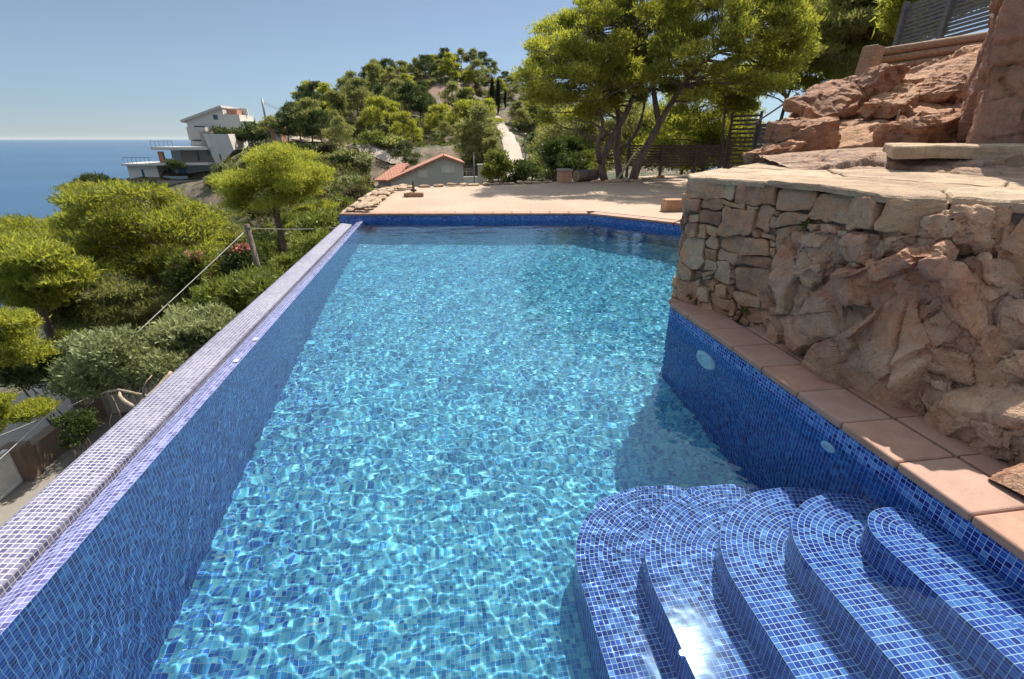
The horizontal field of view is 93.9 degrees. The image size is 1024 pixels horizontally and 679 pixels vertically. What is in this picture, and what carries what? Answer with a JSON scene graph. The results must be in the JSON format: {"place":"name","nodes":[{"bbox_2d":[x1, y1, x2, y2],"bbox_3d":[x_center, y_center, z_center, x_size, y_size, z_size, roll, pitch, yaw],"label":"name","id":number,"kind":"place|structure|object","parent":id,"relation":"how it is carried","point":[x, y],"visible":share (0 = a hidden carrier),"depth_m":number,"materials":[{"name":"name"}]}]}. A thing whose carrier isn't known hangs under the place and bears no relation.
{"place":"outdoors","nodes":[
{"label":"outdoors","id":0,"kind":"place"},
{"bbox_2d":[0,382,90,447],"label":"path","id":1,"kind":"structure","parent":0,"point":[18,434],"depth_m":14.03,"materials":[{"name":"concrete"}]},
{"bbox_2d":[271,136,409,165],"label":"road","id":2,"kind":"structure","parent":0,"point":[382,155],"depth_m":56.70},
{"bbox_2d":[0,68,700,416],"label":"terrain","id":3,"kind":"structure","parent":0,"point":[198,189],"depth_m":67.61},
{"bbox_2d":[0,212,54,235],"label":"pine tree","id":4,"kind":"object","parent":3,"relation":"on","point":[14,223],"visible":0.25,"depth_m":18.58,"materials":[{"name":"green plant"}]},
{"bbox_2d":[0,389,61,432],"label":"pine tree","id":5,"kind":"object","parent":3,"relation":"on","point":[26,409],"visible":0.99,"depth_m":9.09,"materials":[{"name":"green plant"}]},
{"bbox_2d":[0,305,62,369],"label":"pine tree","id":6,"kind":"object","parent":3,"relation":"on","point":[19,344],"visible":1,"depth_m":9.42,"materials":[{"name":"green plant"}]},
{"bbox_2d":[0,336,77,424],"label":"shrub","id":7,"kind":"object","parent":3,"relation":"on","point":[26,374],"visible":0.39,"depth_m":11.43,"materials":[{"name":"green plant"}]},
{"bbox_2d":[0,229,107,410],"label":"pine tree","id":8,"kind":"object","parent":3,"relation":"on","point":[38,273],"visible":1,"depth_m":10.80,"materials":[{"name":"green plant"}]},
{"bbox_2d":[0,415,120,526],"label":"court","id":9,"kind":"object","parent":3,"relation":"on","point":[18,498],"visible":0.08,"depth_m":11.48,"materials":[{"name":"concrete"}]},
{"bbox_2d":[0,396,107,481],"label":"boundary wall","id":10,"kind":"structure","parent":9,"relation":"on","point":[33,460],"depth_m":11.80,"materials":[{"name":"brown stone"}]},
{"bbox_2d":[0,449,23,500],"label":"gate","id":11,"kind":"structure","parent":10,"relation":"attached to","point":[11,479],"depth_m":11.06,"materials":[{"name":"white paint"}]},
{"bbox_2d":[50,406,103,458],"bbox_3d":[-9.028,2.697,10.310,1.319,2.770,0.849,18,29,37],"label":"shrub","id":12,"kind":"object","parent":3,"relation":"on","point":[80,426],"visible":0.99,"depth_m":9.71,"materials":[{"name":"green plant"}]},
{"bbox_2d":[57,171,129,189],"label":"pine tree","id":13,"kind":"object","parent":3,"relation":"on","point":[84,177],"visible":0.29,"depth_m":50.61,"materials":[{"name":"green plant"}]},
{"bbox_2d":[40,322,188,428],"bbox_3d":[-7.144,1.831,9.253,3.223,4.940,1.856,13,26,28],"label":"shrub","id":14,"kind":"object","parent":3,"relation":"on","point":[97,361],"visible":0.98,"depth_m":8.08,"materials":[{"name":"green plant"}]},
{"bbox_2d":[100,371,172,408],"bbox_3d":[-6.236,1.249,8.007,1.205,1.710,1.011,-3,23,-8],"label":"bare branch","id":15,"kind":"object","parent":14,"relation":"attached to","point":[128,403],"visible":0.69,"depth_m":7.55,"materials":[{"name":"brown wood"}]},
{"bbox_2d":[34,268,194,332],"bbox_3d":[-11.453,-0.224,14.859,6.911,4.768,5.065,-3,23,-8],"label":"pine tree","id":16,"kind":"object","parent":3,"relation":"on","point":[133,302],"visible":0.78,"depth_m":12.99,"materials":[{"name":"green plant"}]},
{"bbox_2d":[35,177,239,287],"bbox_3d":[-13.087,-2.457,17.019,6.420,6.694,9.980,-12,26,-26],"label":"pine tree","id":17,"kind":"object","parent":3,"relation":"on","point":[118,238],"visible":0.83,"depth_m":14.22,"materials":[{"name":"green plant"}]},
{"bbox_2d":[106,367,178,413],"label":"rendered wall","id":18,"kind":"structure","parent":3,"relation":"on","point":[122,406],"depth_m":14.18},
{"bbox_2d":[118,127,247,184],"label":"villa","id":19,"kind":"object","parent":3,"relation":"on","point":[210,149],"visible":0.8,"depth_m":88.39,"materials":[{"name":"paint"}]},
{"bbox_2d":[134,301,238,366],"bbox_3d":[-6.489,1.342,10.292,2.114,4.624,2.430,-11,25,-25],"label":"shrub","id":20,"kind":"object","parent":3,"relation":"on","point":[190,330],"visible":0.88,"depth_m":9.04,"materials":[{"name":"green plant"}]},
{"bbox_2d":[155,245,219,297],"bbox_3d":[-9.167,-0.621,14.215,1.647,4.676,3.174,-16,28,-34],"label":"shrub","id":21,"kind":"object","parent":3,"relation":"on","point":[180,270],"visible":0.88,"depth_m":12.81,"materials":[{"name":"green plant"}]},
{"bbox_2d":[138,194,257,242],"bbox_3d":[-18.424,-5.888,27.544,7.541,5.354,7.875,-3,23,-8],"label":"pine tree","id":22,"kind":"object","parent":3,"relation":"on","point":[234,226],"visible":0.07,"depth_m":26.73,"materials":[{"name":"green plant"}]},
{"bbox_2d":[180,105,260,142],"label":"house","id":23,"kind":"structure","parent":3,"relation":"on","point":[225,116],"depth_m":95.16,"materials":[{"name":"paint"}]},
{"bbox_2d":[168,259,286,313],"bbox_3d":[-6.540,0.406,11.722,3.121,4.779,3.003,-3,23,-8],"label":"shrub","id":24,"kind":"object","parent":3,"relation":"on","point":[240,291],"visible":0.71,"depth_m":10.42,"materials":[{"name":"green plant"}]},
{"bbox_2d":[216,240,284,275],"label":"shrub","id":25,"kind":"object","parent":3,"relation":"on","point":[235,255],"visible":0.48,"depth_m":13.41,"materials":[{"name":"green plant"}]},
{"bbox_2d":[244,224,259,269],"bbox_3d":[-7.037,-0.769,13.912,0.413,5.106,0.175,-3,23,-8],"label":"fence post","id":26,"kind":"object","parent":3,"relation":"on","point":[247,228],"visible":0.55,"depth_m":13.08,"materials":[{"name":"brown wood"}]},
{"bbox_2d":[0,230,245,459],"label":"cable","id":27,"kind":"object","parent":26,"relation":"attached to","point":[138,331],"visible":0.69,"depth_m":10.27,"materials":[{"name":"grey metal"}]},
{"bbox_2d":[239,119,270,141],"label":"shrub","id":28,"kind":"object","parent":3,"relation":"on","point":[250,126],"visible":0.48,"depth_m":88.00,"materials":[{"name":"green plant"}]},
{"bbox_2d":[243,237,279,259],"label":"shrub","id":29,"kind":"object","parent":3,"relation":"on","point":[267,246],"visible":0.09,"depth_m":25.97,"materials":[{"name":"green plant"}]},
{"bbox_2d":[251,114,283,138],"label":"pine tree","id":30,"kind":"object","parent":3,"relation":"on","point":[262,128],"visible":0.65,"depth_m":71.81,"materials":[{"name":"green plant"}]},
{"bbox_2d":[203,139,338,253],"bbox_3d":[-11.937,-6.593,24.009,6.869,6.474,5.852,-3,23,-8],"label":"pine tree","id":31,"kind":"object","parent":3,"relation":"on","point":[274,167],"visible":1,"depth_m":22.59,"materials":[{"name":"green plant"}]},
{"bbox_2d":[267,110,297,142],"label":"pine tree","id":32,"kind":"object","parent":3,"relation":"on","point":[279,116],"visible":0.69,"depth_m":68.92,"materials":[{"name":"green plant"}]},
{"bbox_2d":[268,211,299,249],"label":"shrub","id":33,"kind":"object","parent":3,"relation":"on","point":[287,217],"visible":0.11,"depth_m":27.70,"materials":[{"name":"green plant"}]},
{"bbox_2d":[273,103,314,142],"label":"pine tree","id":34,"kind":"object","parent":3,"relation":"on","point":[289,113],"visible":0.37,"depth_m":68.35,"materials":[{"name":"green plant"}]},
{"bbox_2d":[268,225,330,271],"bbox_3d":[-6.838,-1.742,15.862,2.454,4.509,4.681,-12,26,-27],"label":"shrub","id":35,"kind":"object","parent":3,"relation":"on","point":[303,245],"visible":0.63,"depth_m":14.16,"materials":[{"name":"green plant"}]},
{"bbox_2d":[287,96,330,143],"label":"pine tree","id":36,"kind":"object","parent":3,"relation":"on","point":[304,107],"visible":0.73,"depth_m":67.12,"materials":[{"name":"green plant"}]},
{"bbox_2d":[284,199,340,235],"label":"shrub","id":37,"kind":"object","parent":3,"relation":"on","point":[309,207],"visible":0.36,"depth_m":23.57,"materials":[{"name":"green plant"}]},
{"bbox_2d":[302,79,330,109],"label":"pine tree","id":38,"kind":"object","parent":3,"relation":"on","point":[310,88],"visible":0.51,"depth_m":99.10,"materials":[{"name":"green plant"}]},
{"bbox_2d":[292,205,345,239],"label":"shrub","id":39,"kind":"object","parent":3,"relation":"on","point":[318,218],"visible":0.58,"depth_m":15.51,"materials":[{"name":"green plant"}]},
{"bbox_2d":[300,109,337,141],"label":"pine tree","id":40,"kind":"object","parent":3,"relation":"on","point":[324,117],"visible":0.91,"depth_m":67.54,"materials":[{"name":"green plant"}]},
{"bbox_2d":[36,72,614,336],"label":"green scrub","id":41,"kind":"object","parent":3,"relation":"on","point":[268,225],"visible":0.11,"depth_m":57.65,"materials":[{"name":"green plant"}]},
{"bbox_2d":[312,81,349,116],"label":"pine tree","id":42,"kind":"object","parent":3,"relation":"on","point":[322,88],"visible":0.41,"depth_m":82.81,"materials":[{"name":"green plant"}]},
{"bbox_2d":[322,89,347,114],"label":"pine tree","id":43,"kind":"object","parent":3,"relation":"on","point":[340,103],"visible":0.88,"depth_m":79.69,"materials":[{"name":"green plant"}]},
{"bbox_2d":[321,115,356,147],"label":"pine tree","id":44,"kind":"object","parent":3,"relation":"on","point":[337,119],"visible":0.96,"depth_m":63.11,"materials":[{"name":"green plant"}]},
{"bbox_2d":[84,67,612,284],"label":"dry scrub","id":45,"kind":"object","parent":3,"relation":"on","point":[264,219],"visible":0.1,"depth_m":56.88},
{"bbox_2d":[344,76,373,113],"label":"pine tree","id":46,"kind":"object","parent":3,"relation":"on","point":[358,93],"visible":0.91,"depth_m":86.11,"materials":[{"name":"green plant"}]},
{"bbox_2d":[345,150,375,167],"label":"shrub","id":47,"kind":"object","parent":3,"relation":"on","point":[365,159],"visible":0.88,"depth_m":53.83,"materials":[{"name":"green plant"}]},
{"bbox_2d":[364,62,380,91],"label":"pine tree","id":48,"kind":"object","parent":3,"relation":"on","point":[373,69],"visible":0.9,"depth_m":106.08,"materials":[{"name":"green plant"}]},
{"bbox_2d":[356,129,388,146],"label":"shrub","id":49,"kind":"object","parent":3,"relation":"on","point":[376,136],"visible":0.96,"depth_m":57.80,"materials":[{"name":"green plant"}]},
{"bbox_2d":[357,95,390,131],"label":"pine tree","id":50,"kind":"object","parent":3,"relation":"on","point":[373,113],"visible":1,"depth_m":76.23,"materials":[{"name":"green plant"}]},
{"bbox_2d":[369,133,405,147],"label":"shrub","id":51,"kind":"object","parent":3,"relation":"on","point":[391,140],"visible":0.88,"depth_m":57.47,"materials":[{"name":"green plant"}]},
{"bbox_2d":[379,78,408,110],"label":"pine tree","id":52,"kind":"object","parent":3,"relation":"on","point":[388,91],"visible":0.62,"depth_m":91.91,"materials":[{"name":"green plant"}]},
{"bbox_2d":[390,140,421,168],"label":"pine tree","id":53,"kind":"object","parent":3,"relation":"on","point":[402,152],"visible":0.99,"depth_m":54.26,"materials":[{"name":"green plant"}]},
{"bbox_2d":[388,110,424,145],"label":"pine tree","id":54,"kind":"object","parent":3,"relation":"on","point":[397,126],"visible":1,"depth_m":64.85,"materials":[{"name":"green plant"}]},
{"bbox_2d":[390,81,431,117],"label":"pine tree","id":55,"kind":"object","parent":3,"relation":"on","point":[405,89],"visible":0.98,"depth_m":87.66,"materials":[{"name":"green plant"}]},
{"bbox_2d":[402,84,436,118],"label":"pine tree","id":56,"kind":"object","parent":3,"relation":"on","point":[421,88],"visible":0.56,"depth_m":91.01,"materials":[{"name":"green plant"}]},
{"bbox_2d":[412,54,437,77],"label":"pine tree","id":57,"kind":"object","parent":3,"relation":"on","point":[423,59],"visible":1,"depth_m":116.10,"materials":[{"name":"green plant"}]},
{"bbox_2d":[374,153,477,188],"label":"house","id":58,"kind":"structure","parent":3,"relation":"on","point":[443,169],"depth_m":46.91,"materials":[{"name":"paint"}]},
{"bbox_2d":[424,102,451,133],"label":"pine tree","id":59,"kind":"object","parent":3,"relation":"on","point":[433,120],"visible":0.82,"depth_m":78.28,"materials":[{"name":"green plant"}]},
{"bbox_2d":[438,51,461,80],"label":"pine tree","id":60,"kind":"object","parent":3,"relation":"on","point":[450,58],"visible":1,"depth_m":117.16,"materials":[{"name":"green plant"}]},
{"bbox_2d":[437,80,469,113],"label":"pine tree","id":61,"kind":"object","parent":3,"relation":"on","point":[452,86],"visible":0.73,"depth_m":100.49,"materials":[{"name":"green plant"}]},
{"bbox_2d":[444,98,475,130],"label":"pine tree","id":62,"kind":"object","parent":3,"relation":"on","point":[451,116],"visible":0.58,"depth_m":76.23,"materials":[{"name":"green plant"}]},
{"bbox_2d":[453,117,502,163],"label":"pine tree","id":63,"kind":"object","parent":3,"relation":"on","point":[478,127],"visible":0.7,"depth_m":55.91,"materials":[{"name":"green plant"}]},
{"bbox_2d":[451,99,505,158],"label":"pine tree","id":64,"kind":"object","parent":3,"relation":"on","point":[479,111],"visible":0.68,"depth_m":56.25,"materials":[{"name":"green plant"}]},
{"bbox_2d":[465,58,491,86],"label":"pine tree","id":65,"kind":"object","parent":3,"relation":"on","point":[477,62],"visible":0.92,"depth_m":123.92,"materials":[{"name":"green plant"}]},
{"bbox_2d":[472,97,506,125],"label":"pine tree","id":66,"kind":"object","parent":3,"relation":"on","point":[488,101],"visible":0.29,"depth_m":76.46,"materials":[{"name":"green plant"}]},
{"bbox_2d":[479,147,514,182],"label":"shrub","id":67,"kind":"object","parent":3,"relation":"on","point":[500,164],"visible":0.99,"depth_m":17.84,"materials":[{"name":"green plant"}]},
{"bbox_2d":[0,211,1023,635],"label":"swimming pool","id":68,"kind":"structure","parent":3,"relation":"on","point":[912,455],"depth_m":2.62,"materials":[{"name":"blue tile"}]},
{"bbox_2d":[0,220,1023,678],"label":"pool water","id":69,"kind":"structure","parent":68,"relation":"in","point":[482,450],"depth_m":2.19,"materials":[{"name":"blue liquid"}]},
{"bbox_2d":[671,162,1023,326],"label":"stone wall","id":70,"kind":"structure","parent":68,"relation":"on","point":[735,222],"depth_m":3.83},
{"bbox_2d":[758,147,1023,177],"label":"rock shelf","id":71,"kind":"object","parent":70,"relation":"on","point":[1008,164],"visible":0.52,"depth_m":4.75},
{"bbox_2d":[882,143,1023,158],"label":"stone slab","id":72,"kind":"structure","parent":71,"relation":"on","point":[928,150],"depth_m":4.44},
{"bbox_2d":[955,0,1023,143],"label":"rock pillar","id":73,"kind":"object","parent":71,"relation":"on","point":[992,105],"visible":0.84,"depth_m":4.76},
{"bbox_2d":[755,204,1023,494],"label":"bedrock","id":74,"kind":"structure","parent":68,"relation":"on","point":[933,313],"depth_m":2.69,"materials":[{"name":"stone"}]},
{"bbox_2d":[920,383,1023,465],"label":"boulder","id":75,"kind":"object","parent":68,"relation":"on","point":[1003,408],"visible":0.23,"depth_m":2.41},
{"bbox_2d":[510,107,533,132],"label":"pine tree","id":76,"kind":"object","parent":3,"relation":"on","point":[520,116],"visible":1,"depth_m":105.05,"materials":[{"name":"green plant"}]},
{"bbox_2d":[502,158,545,183],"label":"shrub","id":77,"kind":"object","parent":3,"relation":"on","point":[523,170],"visible":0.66,"depth_m":18.21,"materials":[{"name":"green plant"}]},
{"bbox_2d":[537,135,589,181],"bbox_3d":[2.261,-7.764,20.863,2.501,2.211,3.609,-3,23,-8],"label":"shrub","id":78,"kind":"object","parent":3,"relation":"on","point":[555,146],"visible":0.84,"depth_m":19.96,"materials":[{"name":"green plant"}]},
{"bbox_2d":[526,91,671,179],"bbox_3d":[5.267,-11.511,27.984,10.155,6.651,10.462,-3,23,-8],"label":"pine tree","id":79,"kind":"object","parent":3,"relation":"on","point":[630,124],"visible":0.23,"depth_m":24.75,"materials":[{"name":"green plant"}]},
{"bbox_2d":[614,80,766,171],"bbox_3d":[9.353,-10.517,23.354,9.331,4.594,6.071,-3,23,-8],"label":"pine tree","id":80,"kind":"object","parent":3,"relation":"on","point":[690,123],"visible":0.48,"depth_m":22.15,"materials":[{"name":"green plant"}]},
{"bbox_2d":[630,121,764,173],"bbox_3d":[11.103,-11.129,28.493,10.612,4.648,7.988,-3,23,-8],"label":"pine tree","id":81,"kind":"object","parent":3,"relation":"on","point":[687,168],"visible":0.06,"depth_m":27.24,"materials":[{"name":"green plant"}]},
{"bbox_2d":[700,63,794,168],"bbox_3d":[9.684,-9.585,20.654,4.071,4.333,3.102,-13,26,-28],"label":"pine tree","id":82,"kind":"object","parent":3,"relation":"on","point":[737,103],"visible":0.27,"depth_m":20.16,"materials":[{"name":"green plant"}]},
{"bbox_2d":[742,0,877,120],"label":"pine tree","id":83,"kind":"object","parent":3,"relation":"on","point":[807,81],"visible":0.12,"depth_m":19.49,"materials":[{"name":"green plant"}]},
{"bbox_2d":[805,0,935,78],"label":"pine tree","id":84,"kind":"object","parent":3,"relation":"on","point":[854,22],"visible":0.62,"depth_m":16.57,"materials":[{"name":"green plant"}]},
{"bbox_2d":[765,44,981,149],"bbox_3d":[6.293,-3.831,7.625,3.209,2.029,6.498,19,29,37],"label":"rock outcrop","id":85,"kind":"object","parent":3,"relation":"on","point":[857,130],"visible":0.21,"depth_m":6.95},
{"bbox_2d":[743,139,805,164],"bbox_3d":[3.561,-2.498,6.530,0.711,0.336,0.509,-10,23,14],"label":"boulder","id":86,"kind":"object","parent":85,"relation":"on","point":[753,157],"visible":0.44,"depth_m":6.38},
{"bbox_2d":[763,117,840,151],"bbox_3d":[4.070,-2.737,6.729,0.895,0.688,0.736,-16,30,-21],"label":"boulder","id":87,"kind":"object","parent":85,"relation":"on","point":[819,134],"visible":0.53,"depth_m":6.50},
{"bbox_2d":[783,75,867,118],"bbox_3d":[5.121,-3.798,7.547,1.639,0.416,0.896,-32,38,-25],"label":"boulder","id":88,"kind":"object","parent":85,"relation":"on","point":[843,98],"visible":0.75,"depth_m":7.30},
{"bbox_2d":[855,44,884,76],"bbox_3d":[6.559,-4.952,8.839,0.333,0.839,0.280,-11,25,-23],"label":"stub post","id":89,"kind":"object","parent":85,"relation":"on","point":[871,56],"visible":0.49,"depth_m":8.68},
{"bbox_2d":[856,63,909,101],"bbox_3d":[5.587,-3.865,7.370,0.615,0.680,0.602,-13,29,-16],"label":"boulder","id":90,"kind":"object","parent":85,"relation":"on","point":[880,78],"visible":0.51,"depth_m":7.12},
{"bbox_2d":[857,79,921,118],"bbox_3d":[5.691,-3.538,7.092,1.314,0.354,0.687,-33,39,-25],"label":"boulder","id":91,"kind":"object","parent":85,"relation":"on","point":[891,102],"visible":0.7,"depth_m":6.85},
{"bbox_2d":[872,108,963,146],"bbox_3d":[5.303,-2.700,6.009,1.445,0.345,0.682,-23,33,-21],"label":"boulder","id":92,"kind":"object","parent":85,"relation":"on","point":[939,125],"visible":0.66,"depth_m":5.74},
{"bbox_2d":[881,31,987,67],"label":"log retaining wall","id":93,"kind":"structure","parent":85,"relation":"on","point":[911,55],"depth_m":8.73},
{"bbox_2d":[892,0,990,45],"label":"slatted fence","id":94,"kind":"object","parent":93,"relation":"on","point":[945,19],"visible":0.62,"depth_m":10.07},
{"bbox_2d":[915,71,971,102],"bbox_3d":[6.359,-3.728,7.013,1.272,0.323,0.678,-34,39,-24],"label":"boulder","id":95,"kind":"object","parent":85,"relation":"on","point":[947,86],"visible":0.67,"depth_m":6.78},
{"bbox_2d":[871,0,990,42],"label":"pine tree","id":96,"kind":"object","parent":3,"relation":"on","point":[889,16],"visible":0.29,"depth_m":13.70,"materials":[{"name":"green plant"}]},
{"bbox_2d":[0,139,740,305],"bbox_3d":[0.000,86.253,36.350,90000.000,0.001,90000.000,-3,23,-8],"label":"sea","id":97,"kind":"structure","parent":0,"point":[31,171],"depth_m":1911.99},
{"bbox_2d":[0,0,988,139],"label":"sky","id":98,"kind":"structure","parent":0,"point":[70,69],"materials":[{"name":"blue"}]},
{"bbox_2d":[491,115,533,178],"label":"path","id":99,"kind":"structure","parent":0,"point":[511,145],"depth_m":75.46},
{"bbox_2d":[342,174,688,225],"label":"terrace","id":100,"kind":"structure","parent":0,"point":[641,198],"depth_m":12.70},
{"bbox_2d":[345,180,552,211],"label":"stone kerb","id":101,"kind":"structure","parent":100,"relation":"on","point":[374,197],"depth_m":13.10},
{"bbox_2d":[556,168,572,182],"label":"rendered block","id":102,"kind":"structure","parent":100,"relation":"on","point":[564,175],"depth_m":16.77,"materials":[{"name":"concrete"}]},
{"bbox_2d":[572,169,598,181],"bbox_3d":[2.684,-6.008,17.486,1.006,0.400,0.400,-18,29,-37],"label":"sawn log","id":103,"kind":"object","parent":100,"relation":"on","point":[585,175],"visible":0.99,"depth_m":17.29,"materials":[{"name":"brown wood"}]},
{"bbox_2d":[508,0,675,180],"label":"pine tree","id":104,"kind":"object","parent":100,"relation":"on","point":[586,68],"visible":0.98,"depth_m":15.10,"materials":[{"name":"green plant"}]},
{"bbox_2d":[577,0,727,178],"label":"pine tree","id":105,"kind":"object","parent":100,"relation":"on","point":[670,88],"visible":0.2,"depth_m":17.52,"materials":[{"name":"green plant"}]},
{"bbox_2d":[660,198,681,211],"bbox_3d":[3.477,-2.898,10.299,0.479,0.262,0.273,-3,23,-8],"label":"stone block","id":106,"kind":"object","parent":100,"relation":"on","point":[671,204],"depth_m":10.19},
{"bbox_2d":[625,143,732,176],"bbox_3d":[6.653,-6.930,19.252,4.128,1.820,0.126,0,23,0],"label":"slatted fence","id":107,"kind":"object","parent":100,"relation":"on","point":[663,146],"visible":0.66,"depth_m":19.10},
{"bbox_2d":[629,0,827,179],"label":"pine tree","id":108,"kind":"object","parent":100,"relation":"on","point":[788,22],"visible":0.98,"depth_m":14.44,"materials":[{"name":"green plant"}]},
{"bbox_2d":[723,111,763,168],"bbox_3d":[8.276,-6.641,17.368,0.118,2.950,1.333,-10,25,-22],"label":"slatted fence","id":109,"kind":"object","parent":100,"relation":"on","point":[733,116],"visible":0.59,"depth_m":17.34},
{"bbox_2d":[751,120,779,149],"bbox_3d":[8.009,-5.396,14.864,0.132,2.600,4.221,4,23,9],"label":"slatted fence","id":110,"kind":"object","parent":100,"relation":"on","point":[758,140],"visible":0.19,"depth_m":16.19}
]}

